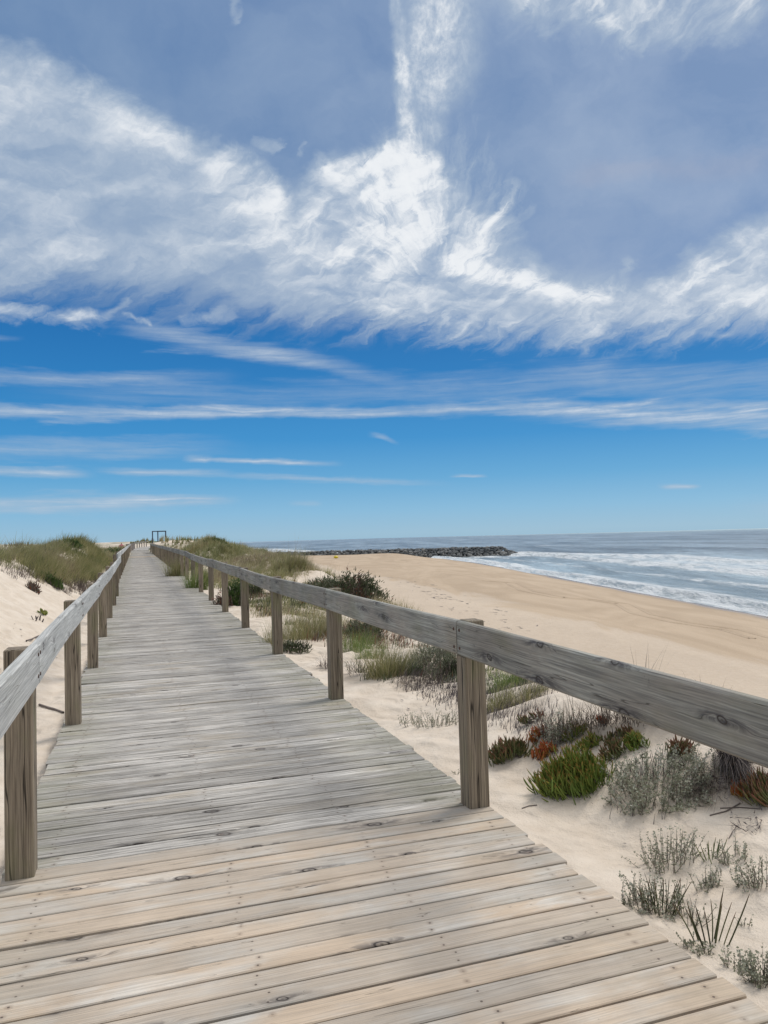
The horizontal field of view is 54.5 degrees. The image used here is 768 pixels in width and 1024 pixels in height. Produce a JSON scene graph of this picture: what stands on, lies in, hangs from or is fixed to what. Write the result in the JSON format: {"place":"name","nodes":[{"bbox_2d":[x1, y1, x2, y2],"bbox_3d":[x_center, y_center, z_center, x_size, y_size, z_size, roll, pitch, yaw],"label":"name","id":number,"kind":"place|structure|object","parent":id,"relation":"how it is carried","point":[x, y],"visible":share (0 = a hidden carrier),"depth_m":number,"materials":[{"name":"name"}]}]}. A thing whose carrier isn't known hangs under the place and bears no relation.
{"place":"outdoors","nodes":[
{"label":"outdoors","id":0,"kind":"place"},
{"bbox_2d":[0,542,97,595],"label":"dry grass","id":1,"kind":"structure","parent":0,"point":[83,587],"depth_m":19.30,"materials":[{"name":"plant"}]},
{"bbox_2d":[313,655,327,668],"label":"dead grass","id":2,"kind":"structure","parent":0,"point":[325,663],"depth_m":9.07,"materials":[{"name":"grey plant"}]},
{"bbox_2d":[343,652,373,674],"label":"dead grass","id":3,"kind":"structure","parent":0,"point":[360,670],"depth_m":8.40,"materials":[{"name":"grey plant"}]},
{"bbox_2d":[0,540,767,1012],"bbox_3d":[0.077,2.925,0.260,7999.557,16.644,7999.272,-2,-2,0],"label":"ground","id":4,"kind":"structure","parent":0,"point":[592,838],"depth_m":7.12,"materials":[{"name":"beige sand"}]},
{"bbox_2d":[24,579,41,594],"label":"dune bush","id":5,"kind":"object","parent":4,"relation":"on","point":[32,585],"visible":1,"depth_m":15.98,"materials":[{"name":"brown plant"}]},
{"bbox_2d":[37,608,47,614],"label":"ice plant","id":6,"kind":"object","parent":4,"relation":"on","point":[43,612],"visible":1,"depth_m":13.64,"materials":[{"name":"green plant"}]},
{"bbox_2d":[38,703,63,712],"bbox_3d":[-3.285,1.945,7.368,0.040,0.043,0.639,0,-3,-44],"label":"stick","id":7,"kind":"object","parent":4,"relation":"on","point":[51,708],"visible":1,"depth_m":7.35,"materials":[{"name":"wood"}]},
{"bbox_2d":[40,570,63,589],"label":"dune bush","id":8,"kind":"object","parent":4,"relation":"on","point":[52,581],"visible":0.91,"depth_m":18.67,"materials":[{"name":"green plant"}]},
{"bbox_2d":[0,531,113,586],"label":"dune grass","id":9,"kind":"structure","parent":4,"relation":"on","point":[61,565],"depth_m":23.99,"materials":[{"name":"green plant"}]},
{"bbox_2d":[58,538,83,548],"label":"scrub bush","id":10,"kind":"object","parent":4,"relation":"on","point":[73,542],"visible":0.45,"depth_m":36.14,"materials":[{"name":"green plant"}]},
{"bbox_2d":[100,544,126,559],"bbox_3d":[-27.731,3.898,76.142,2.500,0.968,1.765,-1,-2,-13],"label":"scrub bush","id":11,"kind":"object","parent":4,"relation":"on","point":[116,549],"visible":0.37,"depth_m":76.19,"materials":[{"name":"green plant"}]},
{"bbox_2d":[132,546,149,550],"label":"distant boardwalk","id":12,"kind":"structure","parent":4,"relation":"on","point":[142,548],"depth_m":123.94,"materials":[{"name":"grey wood"}]},
{"bbox_2d":[126,541,148,550],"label":"railing","id":13,"kind":"object","parent":12,"relation":"attached to","point":[133,546],"visible":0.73,"depth_m":128.24,"materials":[{"name":"grey wood"}]},
{"bbox_2d":[130,538,153,542],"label":"dune grass","id":14,"kind":"structure","parent":4,"relation":"on","point":[144,539],"depth_m":169.97,"materials":[{"name":"green plant"}]},
{"bbox_2d":[152,531,165,542],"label":"timber frame","id":15,"kind":"object","parent":4,"relation":"on","point":[157,535],"visible":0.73,"depth_m":144.96,"materials":[{"name":"grey wood"}]},
{"bbox_2d":[157,554,190,576],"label":"grass tuft","id":16,"kind":"object","parent":4,"relation":"on","point":[174,572],"visible":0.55,"depth_m":30.30,"materials":[{"name":"plant"}]},
{"bbox_2d":[177,566,219,589],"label":"grass tuft","id":17,"kind":"object","parent":4,"relation":"on","point":[196,583],"visible":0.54,"depth_m":23.21,"materials":[{"name":"green plant"}]},
{"bbox_2d":[159,534,263,549],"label":"dune grass","id":18,"kind":"structure","parent":4,"relation":"on","point":[186,539],"depth_m":81.55,"materials":[{"name":"green plant"}]},
{"bbox_2d":[204,536,228,546],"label":"scrub bush","id":19,"kind":"object","parent":4,"relation":"on","point":[218,539],"visible":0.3,"depth_m":39.90,"materials":[{"name":"green plant"}]},
{"bbox_2d":[212,590,231,606],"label":"dune bush","id":20,"kind":"object","parent":4,"relation":"on","point":[218,601],"visible":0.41,"depth_m":17.41,"materials":[{"name":"brown plant"}]},
{"bbox_2d":[228,575,249,605],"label":"dune bush","id":21,"kind":"object","parent":4,"relation":"on","point":[234,591],"visible":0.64,"depth_m":17.58,"materials":[{"name":"green plant"}]},
{"bbox_2d":[248,583,262,594],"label":"dune bush","id":22,"kind":"object","parent":4,"relation":"on","point":[252,588],"visible":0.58,"depth_m":20.33,"materials":[{"name":"green plant"}]},
{"bbox_2d":[180,533,341,585],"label":"dune grass","id":23,"kind":"structure","parent":4,"relation":"on","point":[235,553],"depth_m":34.30,"materials":[{"name":"green plant"}]},
{"bbox_2d":[257,616,301,644],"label":"grass tuft","id":24,"kind":"object","parent":4,"relation":"on","point":[269,639],"visible":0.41,"depth_m":11.11,"materials":[{"name":"plant"}]},
{"bbox_2d":[262,537,314,574],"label":"grass tuft","id":25,"kind":"object","parent":4,"relation":"on","point":[292,562],"visible":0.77,"depth_m":30.37,"materials":[{"name":"green plant"}]},
{"bbox_2d":[283,638,311,653],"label":"dune bush","id":26,"kind":"object","parent":4,"relation":"on","point":[299,646],"visible":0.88,"depth_m":10.56,"materials":[{"name":"green plant"}]},
{"bbox_2d":[254,581,346,639],"bbox_3d":[-1.198,1.547,12.086,1.935,1.069,1.418,-2,-2,0],"label":"grass tuft","id":27,"kind":"object","parent":4,"relation":"on","point":[304,630],"visible":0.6,"depth_m":11.94,"materials":[{"name":"plant"}]},
{"bbox_2d":[302,576,331,587],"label":"dune bush","id":28,"kind":"object","parent":4,"relation":"on","point":[309,582],"visible":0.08,"depth_m":22.05,"materials":[{"name":"green plant"}]},
{"bbox_2d":[308,566,393,602],"bbox_3d":[-0.914,2.069,20.090,2.466,1.232,1.894,-2,-2,0],"label":"dune bush","id":29,"kind":"object","parent":4,"relation":"on","point":[361,587],"visible":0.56,"depth_m":19.97,"materials":[{"name":"green plant"}]},
{"bbox_2d":[207,573,504,678],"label":"dry grass","id":30,"kind":"structure","parent":4,"relation":"on","point":[292,601],"depth_m":16.38,"materials":[{"name":"plant"}]},
{"bbox_2d":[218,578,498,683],"bbox_3d":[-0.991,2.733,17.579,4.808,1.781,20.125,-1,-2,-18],"label":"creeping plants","id":31,"kind":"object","parent":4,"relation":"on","point":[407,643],"visible":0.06,"depth_m":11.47,"materials":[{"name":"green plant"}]},
{"bbox_2d":[342,623,379,652],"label":"grass tuft","id":32,"kind":"object","parent":4,"relation":"on","point":[353,646],"visible":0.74,"depth_m":10.64,"materials":[{"name":"green plant"}]},
{"bbox_2d":[342,620,385,640],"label":"dune bush","id":33,"kind":"object","parent":4,"relation":"on","point":[357,625],"visible":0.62,"depth_m":11.66,"materials":[{"name":"green plant"}]},
{"bbox_2d":[346,634,391,658],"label":"grass tuft","id":34,"kind":"object","parent":4,"relation":"on","point":[366,651],"visible":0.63,"depth_m":9.81,"materials":[{"name":"green plant"}]},
{"bbox_2d":[0,550,767,1023],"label":"boardwalk","id":35,"kind":"structure","parent":4,"relation":"on","point":[238,822],"depth_m":3.27,"materials":[{"name":"grey wood"}]},
{"bbox_2d":[0,544,130,880],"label":"landward railing","id":36,"kind":"object","parent":35,"relation":"attached to","point":[25,669],"visible":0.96,"depth_m":3.40,"materials":[{"name":"grey wood"}]},
{"bbox_2d":[150,543,767,808],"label":"seaward railing","id":37,"kind":"object","parent":35,"relation":"attached to","point":[730,722],"visible":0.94,"depth_m":3.73,"materials":[{"name":"grey wood"}]},
{"bbox_2d":[345,634,428,679],"bbox_3d":[0.074,1.585,8.223,1.200,0.546,0.956,-2,-2,0],"label":"grass tuft","id":38,"kind":"object","parent":4,"relation":"on","point":[387,668],"visible":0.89,"depth_m":8.17,"materials":[{"name":"plant"}]},
{"bbox_2d":[20,629,753,949],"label":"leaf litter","id":39,"kind":"object","parent":4,"relation":"on","point":[592,803],"visible":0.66,"depth_m":3.83,"materials":[{"name":"brown plant"}]},
{"bbox_2d":[273,546,517,557],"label":"rock groyne","id":40,"kind":"object","parent":4,"relation":"on","point":[465,551],"visible":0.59,"depth_m":288.36,"materials":[{"name":"grey stone"}]},
{"bbox_2d":[410,664,425,674],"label":"dune bush","id":41,"kind":"object","parent":4,"relation":"on","point":[417,668],"visible":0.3,"depth_m":8.32,"materials":[{"name":"green plant"}]},
{"bbox_2d":[398,660,451,685],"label":"dead grass","id":42,"kind":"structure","parent":4,"relation":"on","point":[411,680],"depth_m":7.77,"materials":[{"name":"grey plant"}]},
{"bbox_2d":[397,708,457,728],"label":"silver shrub","id":43,"kind":"object","parent":4,"relation":"on","point":[431,720],"visible":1,"depth_m":6.15,"materials":[{"name":"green plant"}]},
{"bbox_2d":[402,642,456,669],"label":"dune bush","id":44,"kind":"object","parent":4,"relation":"on","point":[440,655],"visible":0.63,"depth_m":8.78,"materials":[{"name":"plant"}]},
{"bbox_2d":[436,653,456,677],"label":"dune bush","id":45,"kind":"object","parent":4,"relation":"on","point":[451,667],"visible":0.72,"depth_m":8.14,"materials":[{"name":"green plant"}]},
{"bbox_2d":[395,581,537,630],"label":"seaweed","id":46,"kind":"object","parent":4,"relation":"on","point":[462,601],"visible":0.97,"depth_m":69.90,"materials":[{"name":"brown plant"}]},
{"bbox_2d":[486,680,525,713],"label":"grass tuft","id":47,"kind":"object","parent":4,"relation":"on","point":[500,700],"visible":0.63,"depth_m":6.24,"materials":[{"name":"plant"}]},
{"bbox_2d":[485,669,527,692],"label":"grass tuft","id":48,"kind":"object","parent":4,"relation":"on","point":[507,678],"visible":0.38,"depth_m":6.80,"materials":[{"name":"green plant"}]},
{"bbox_2d":[488,734,537,766],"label":"ice plant","id":49,"kind":"object","parent":4,"relation":"on","point":[508,749],"visible":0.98,"depth_m":5.07,"materials":[{"name":"green plant"}]},
{"bbox_2d":[497,676,548,705],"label":"grass tuft","id":50,"kind":"object","parent":4,"relation":"on","point":[529,691],"visible":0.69,"depth_m":6.12,"materials":[{"name":"plant"}]},
{"bbox_2d":[517,708,542,724],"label":"ice plant","id":51,"kind":"object","parent":4,"relation":"on","point":[520,719],"visible":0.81,"depth_m":5.49,"materials":[{"name":"green plant"}]},
{"bbox_2d":[526,726,545,742],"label":"ice plant","id":52,"kind":"object","parent":4,"relation":"on","point":[536,732],"visible":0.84,"depth_m":5.22,"materials":[{"name":"red plant"}]},
{"bbox_2d":[531,738,558,760],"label":"ice plant","id":53,"kind":"object","parent":4,"relation":"on","point":[543,750],"visible":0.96,"depth_m":5.00,"materials":[{"name":"red plant"}]},
{"bbox_2d":[385,661,711,823],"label":"dry grass","id":54,"kind":"structure","parent":4,"relation":"on","point":[442,682],"depth_m":6.33,"materials":[{"name":"grey plant"}]},
{"bbox_2d":[526,707,588,746],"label":"silver shrub","id":55,"kind":"object","parent":4,"relation":"on","point":[556,733],"visible":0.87,"depth_m":5.09,"materials":[{"name":"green plant"}]},
{"bbox_2d":[523,743,614,804],"bbox_3d":[1.128,1.573,4.536,0.534,0.327,0.468,-3,-2,28],"label":"ice plant","id":56,"kind":"object","parent":4,"relation":"on","point":[578,772],"visible":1,"depth_m":4.45,"materials":[{"name":"green plant"}]},
{"bbox_2d":[560,720,587,742],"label":"ice plant","id":57,"kind":"object","parent":4,"relation":"on","point":[577,731],"visible":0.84,"depth_m":5.07,"materials":[{"name":"green plant"}]},
{"bbox_2d":[571,730,602,752],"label":"ice plant","id":58,"kind":"object","parent":4,"relation":"on","point":[589,741],"visible":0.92,"depth_m":4.92,"materials":[{"name":"green plant"}]},
{"bbox_2d":[592,733,625,761],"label":"ice plant","id":59,"kind":"object","parent":4,"relation":"on","point":[614,746],"visible":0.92,"depth_m":4.69,"materials":[{"name":"green plant"}]},
{"bbox_2d":[601,722,632,745],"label":"ice plant","id":60,"kind":"object","parent":4,"relation":"on","point":[620,732],"visible":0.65,"depth_m":4.87,"materials":[{"name":"green plant"}]},
{"bbox_2d":[621,889,629,904],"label":"silver shrub","id":61,"kind":"object","parent":4,"relation":"on","point":[623,901],"visible":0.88,"depth_m":3.13,"materials":[{"name":"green plant"}]},
{"bbox_2d":[488,580,767,638],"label":"tyre tracks","id":62,"kind":"object","parent":4,"relation":"on","point":[650,613],"visible":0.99,"depth_m":62.15},
{"bbox_2d":[523,680,739,741],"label":"dead grass","id":63,"kind":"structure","parent":4,"relation":"on","point":[606,713],"depth_m":5.05,"materials":[{"name":"grey plant"}]},
{"bbox_2d":[620,729,649,750],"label":"ice plant","id":64,"kind":"object","parent":4,"relation":"on","point":[632,739],"visible":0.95,"depth_m":4.70,"materials":[{"name":"green plant"}]},
{"bbox_2d":[626,647,666,723],"bbox_3d":[1.652,1.145,4.957,0.670,0.564,0.358,-1,-2,-9],"label":"grass tuft","id":65,"kind":"object","parent":4,"relation":"on","point":[645,665],"visible":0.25,"depth_m":5.00,"materials":[{"name":"plant"}]},
{"bbox_2d":[618,870,687,919],"bbox_3d":[1.115,1.588,3.121,0.291,0.191,0.293,-3,-2,31],"label":"silver shrub","id":66,"kind":"object","parent":4,"relation":"on","point":[635,897],"visible":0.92,"depth_m":3.10,"materials":[{"name":"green plant"}]},
{"bbox_2d":[598,733,715,822],"bbox_3d":[1.579,1.509,4.223,0.719,0.420,0.681,-2,-2,0],"label":"silver shrub","id":67,"kind":"object","parent":4,"relation":"on","point":[631,784],"visible":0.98,"depth_m":4.18,"materials":[{"name":"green plant"}]},
{"bbox_2d":[636,873,690,915],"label":"succulent stalks","id":68,"kind":"object","parent":4,"relation":"on","point":[672,898],"visible":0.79,"depth_m":3.08,"materials":[{"name":"green plant"}]},
{"bbox_2d":[621,822,708,873],"bbox_3d":[1.365,1.597,3.571,0.327,0.222,0.324,-1,-2,-26],"label":"silver shrub","id":69,"kind":"object","parent":4,"relation":"on","point":[680,853],"visible":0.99,"depth_m":3.54,"materials":[{"name":"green plant"}]},
{"bbox_2d":[664,734,695,755],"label":"ice plant","id":70,"kind":"object","parent":4,"relation":"on","point":[683,744],"visible":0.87,"depth_m":4.41,"materials":[{"name":"brown plant"}]},
{"bbox_2d":[659,775,713,806],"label":"silver shrub","id":71,"kind":"object","parent":4,"relation":"on","point":[692,794],"visible":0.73,"depth_m":4.07,"materials":[{"name":"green plant"}]},
{"bbox_2d":[663,895,717,925],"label":"silver shrub","id":72,"kind":"object","parent":4,"relation":"on","point":[685,913],"visible":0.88,"depth_m":3.02,"materials":[{"name":"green plant"}]},
{"bbox_2d":[674,931,715,957],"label":"silver shrub","id":73,"kind":"object","parent":4,"relation":"on","point":[696,946],"visible":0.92,"depth_m":2.77,"materials":[{"name":"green plant"}]},
{"bbox_2d":[688,864,722,892],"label":"silver shrub","id":74,"kind":"object","parent":4,"relation":"on","point":[707,885],"visible":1,"depth_m":3.27,"materials":[{"name":"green plant"}]},
{"bbox_2d":[684,752,728,779],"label":"silver shrub","id":75,"kind":"object","parent":4,"relation":"on","point":[701,766],"visible":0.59,"depth_m":4.18,"materials":[{"name":"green plant"}]},
{"bbox_2d":[673,888,749,948],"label":"succulent stalks","id":76,"kind":"object","parent":4,"relation":"on","point":[716,929],"visible":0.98,"depth_m":2.82,"materials":[{"name":"green plant"}]},
{"bbox_2d":[695,837,730,863],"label":"succulent stalks","id":77,"kind":"object","parent":4,"relation":"on","point":[718,849],"visible":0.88,"depth_m":3.50,"materials":[{"name":"green plant"}]},
{"bbox_2d":[671,765,758,813],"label":"dead grass","id":78,"kind":"structure","parent":4,"relation":"on","point":[712,786],"depth_m":4.08,"materials":[{"name":"grey plant"}]},
{"bbox_2d":[707,865,733,879],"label":"silver shrub","id":79,"kind":"object","parent":4,"relation":"on","point":[718,872],"visible":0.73,"depth_m":3.34,"materials":[{"name":"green plant"}]},
{"bbox_2d":[710,803,740,815],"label":"dry stem","id":80,"kind":"object","parent":4,"relation":"on","point":[726,810],"visible":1,"depth_m":3.89,"materials":[{"name":"plant"}]},
{"bbox_2d":[709,835,749,865],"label":"silver shrub","id":81,"kind":"object","parent":4,"relation":"on","point":[723,861],"visible":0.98,"depth_m":3.44,"materials":[{"name":"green plant"}]},
{"bbox_2d":[694,748,767,814],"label":"dead grass","id":82,"kind":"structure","parent":4,"relation":"on","point":[734,760],"depth_m":4.04,"materials":[{"name":"plant"}]},
{"bbox_2d":[718,945,754,972],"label":"silver shrub","id":83,"kind":"object","parent":4,"relation":"on","point":[728,955],"visible":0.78,"depth_m":2.67,"materials":[{"name":"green plant"}]},
{"bbox_2d":[730,780,748,797],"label":"ice plant","id":84,"kind":"object","parent":4,"relation":"on","point":[737,791],"visible":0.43,"depth_m":3.98,"materials":[{"name":"red plant"}]},
{"bbox_2d":[720,807,760,809],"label":"dry stem","id":85,"kind":"object","parent":4,"relation":"on","point":[740,807],"visible":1,"depth_m":3.89,"materials":[{"name":"plant"}]},
{"bbox_2d":[734,914,753,926],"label":"silver shrub","id":86,"kind":"object","parent":4,"relation":"on","point":[744,921],"visible":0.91,"depth_m":2.93,"materials":[{"name":"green plant"}]},
{"bbox_2d":[728,811,761,838],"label":"dead grass","id":87,"kind":"structure","parent":4,"relation":"on","point":[744,825],"depth_m":3.69,"materials":[{"name":"beige plant"}]},
{"bbox_2d":[729,854,767,892],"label":"silver shrub","id":88,"kind":"object","parent":4,"relation":"on","point":[745,882],"visible":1,"depth_m":3.20,"materials":[{"name":"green plant"}]},
{"bbox_2d":[733,943,767,988],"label":"silver shrub","id":89,"kind":"object","parent":4,"relation":"on","point":[751,971],"visible":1,"depth_m":2.56,"materials":[{"name":"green plant"}]},
{"bbox_2d":[735,766,767,807],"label":"ice plant","id":90,"kind":"object","parent":4,"relation":"on","point":[756,790],"visible":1,"depth_m":3.88,"materials":[{"name":"green plant"}]},
{"bbox_2d":[0,0,767,543],"label":"sky","id":91,"kind":"structure","parent":0,"point":[271,270],"materials":[{"name":"blue"}]},
{"bbox_2d":[231,528,767,615],"bbox_3d":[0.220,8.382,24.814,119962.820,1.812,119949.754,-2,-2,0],"label":"sea","id":92,"kind":"structure","parent":0,"point":[724,568],"depth_m":229.45,"materials":[{"name":"liquid"}]}
]}

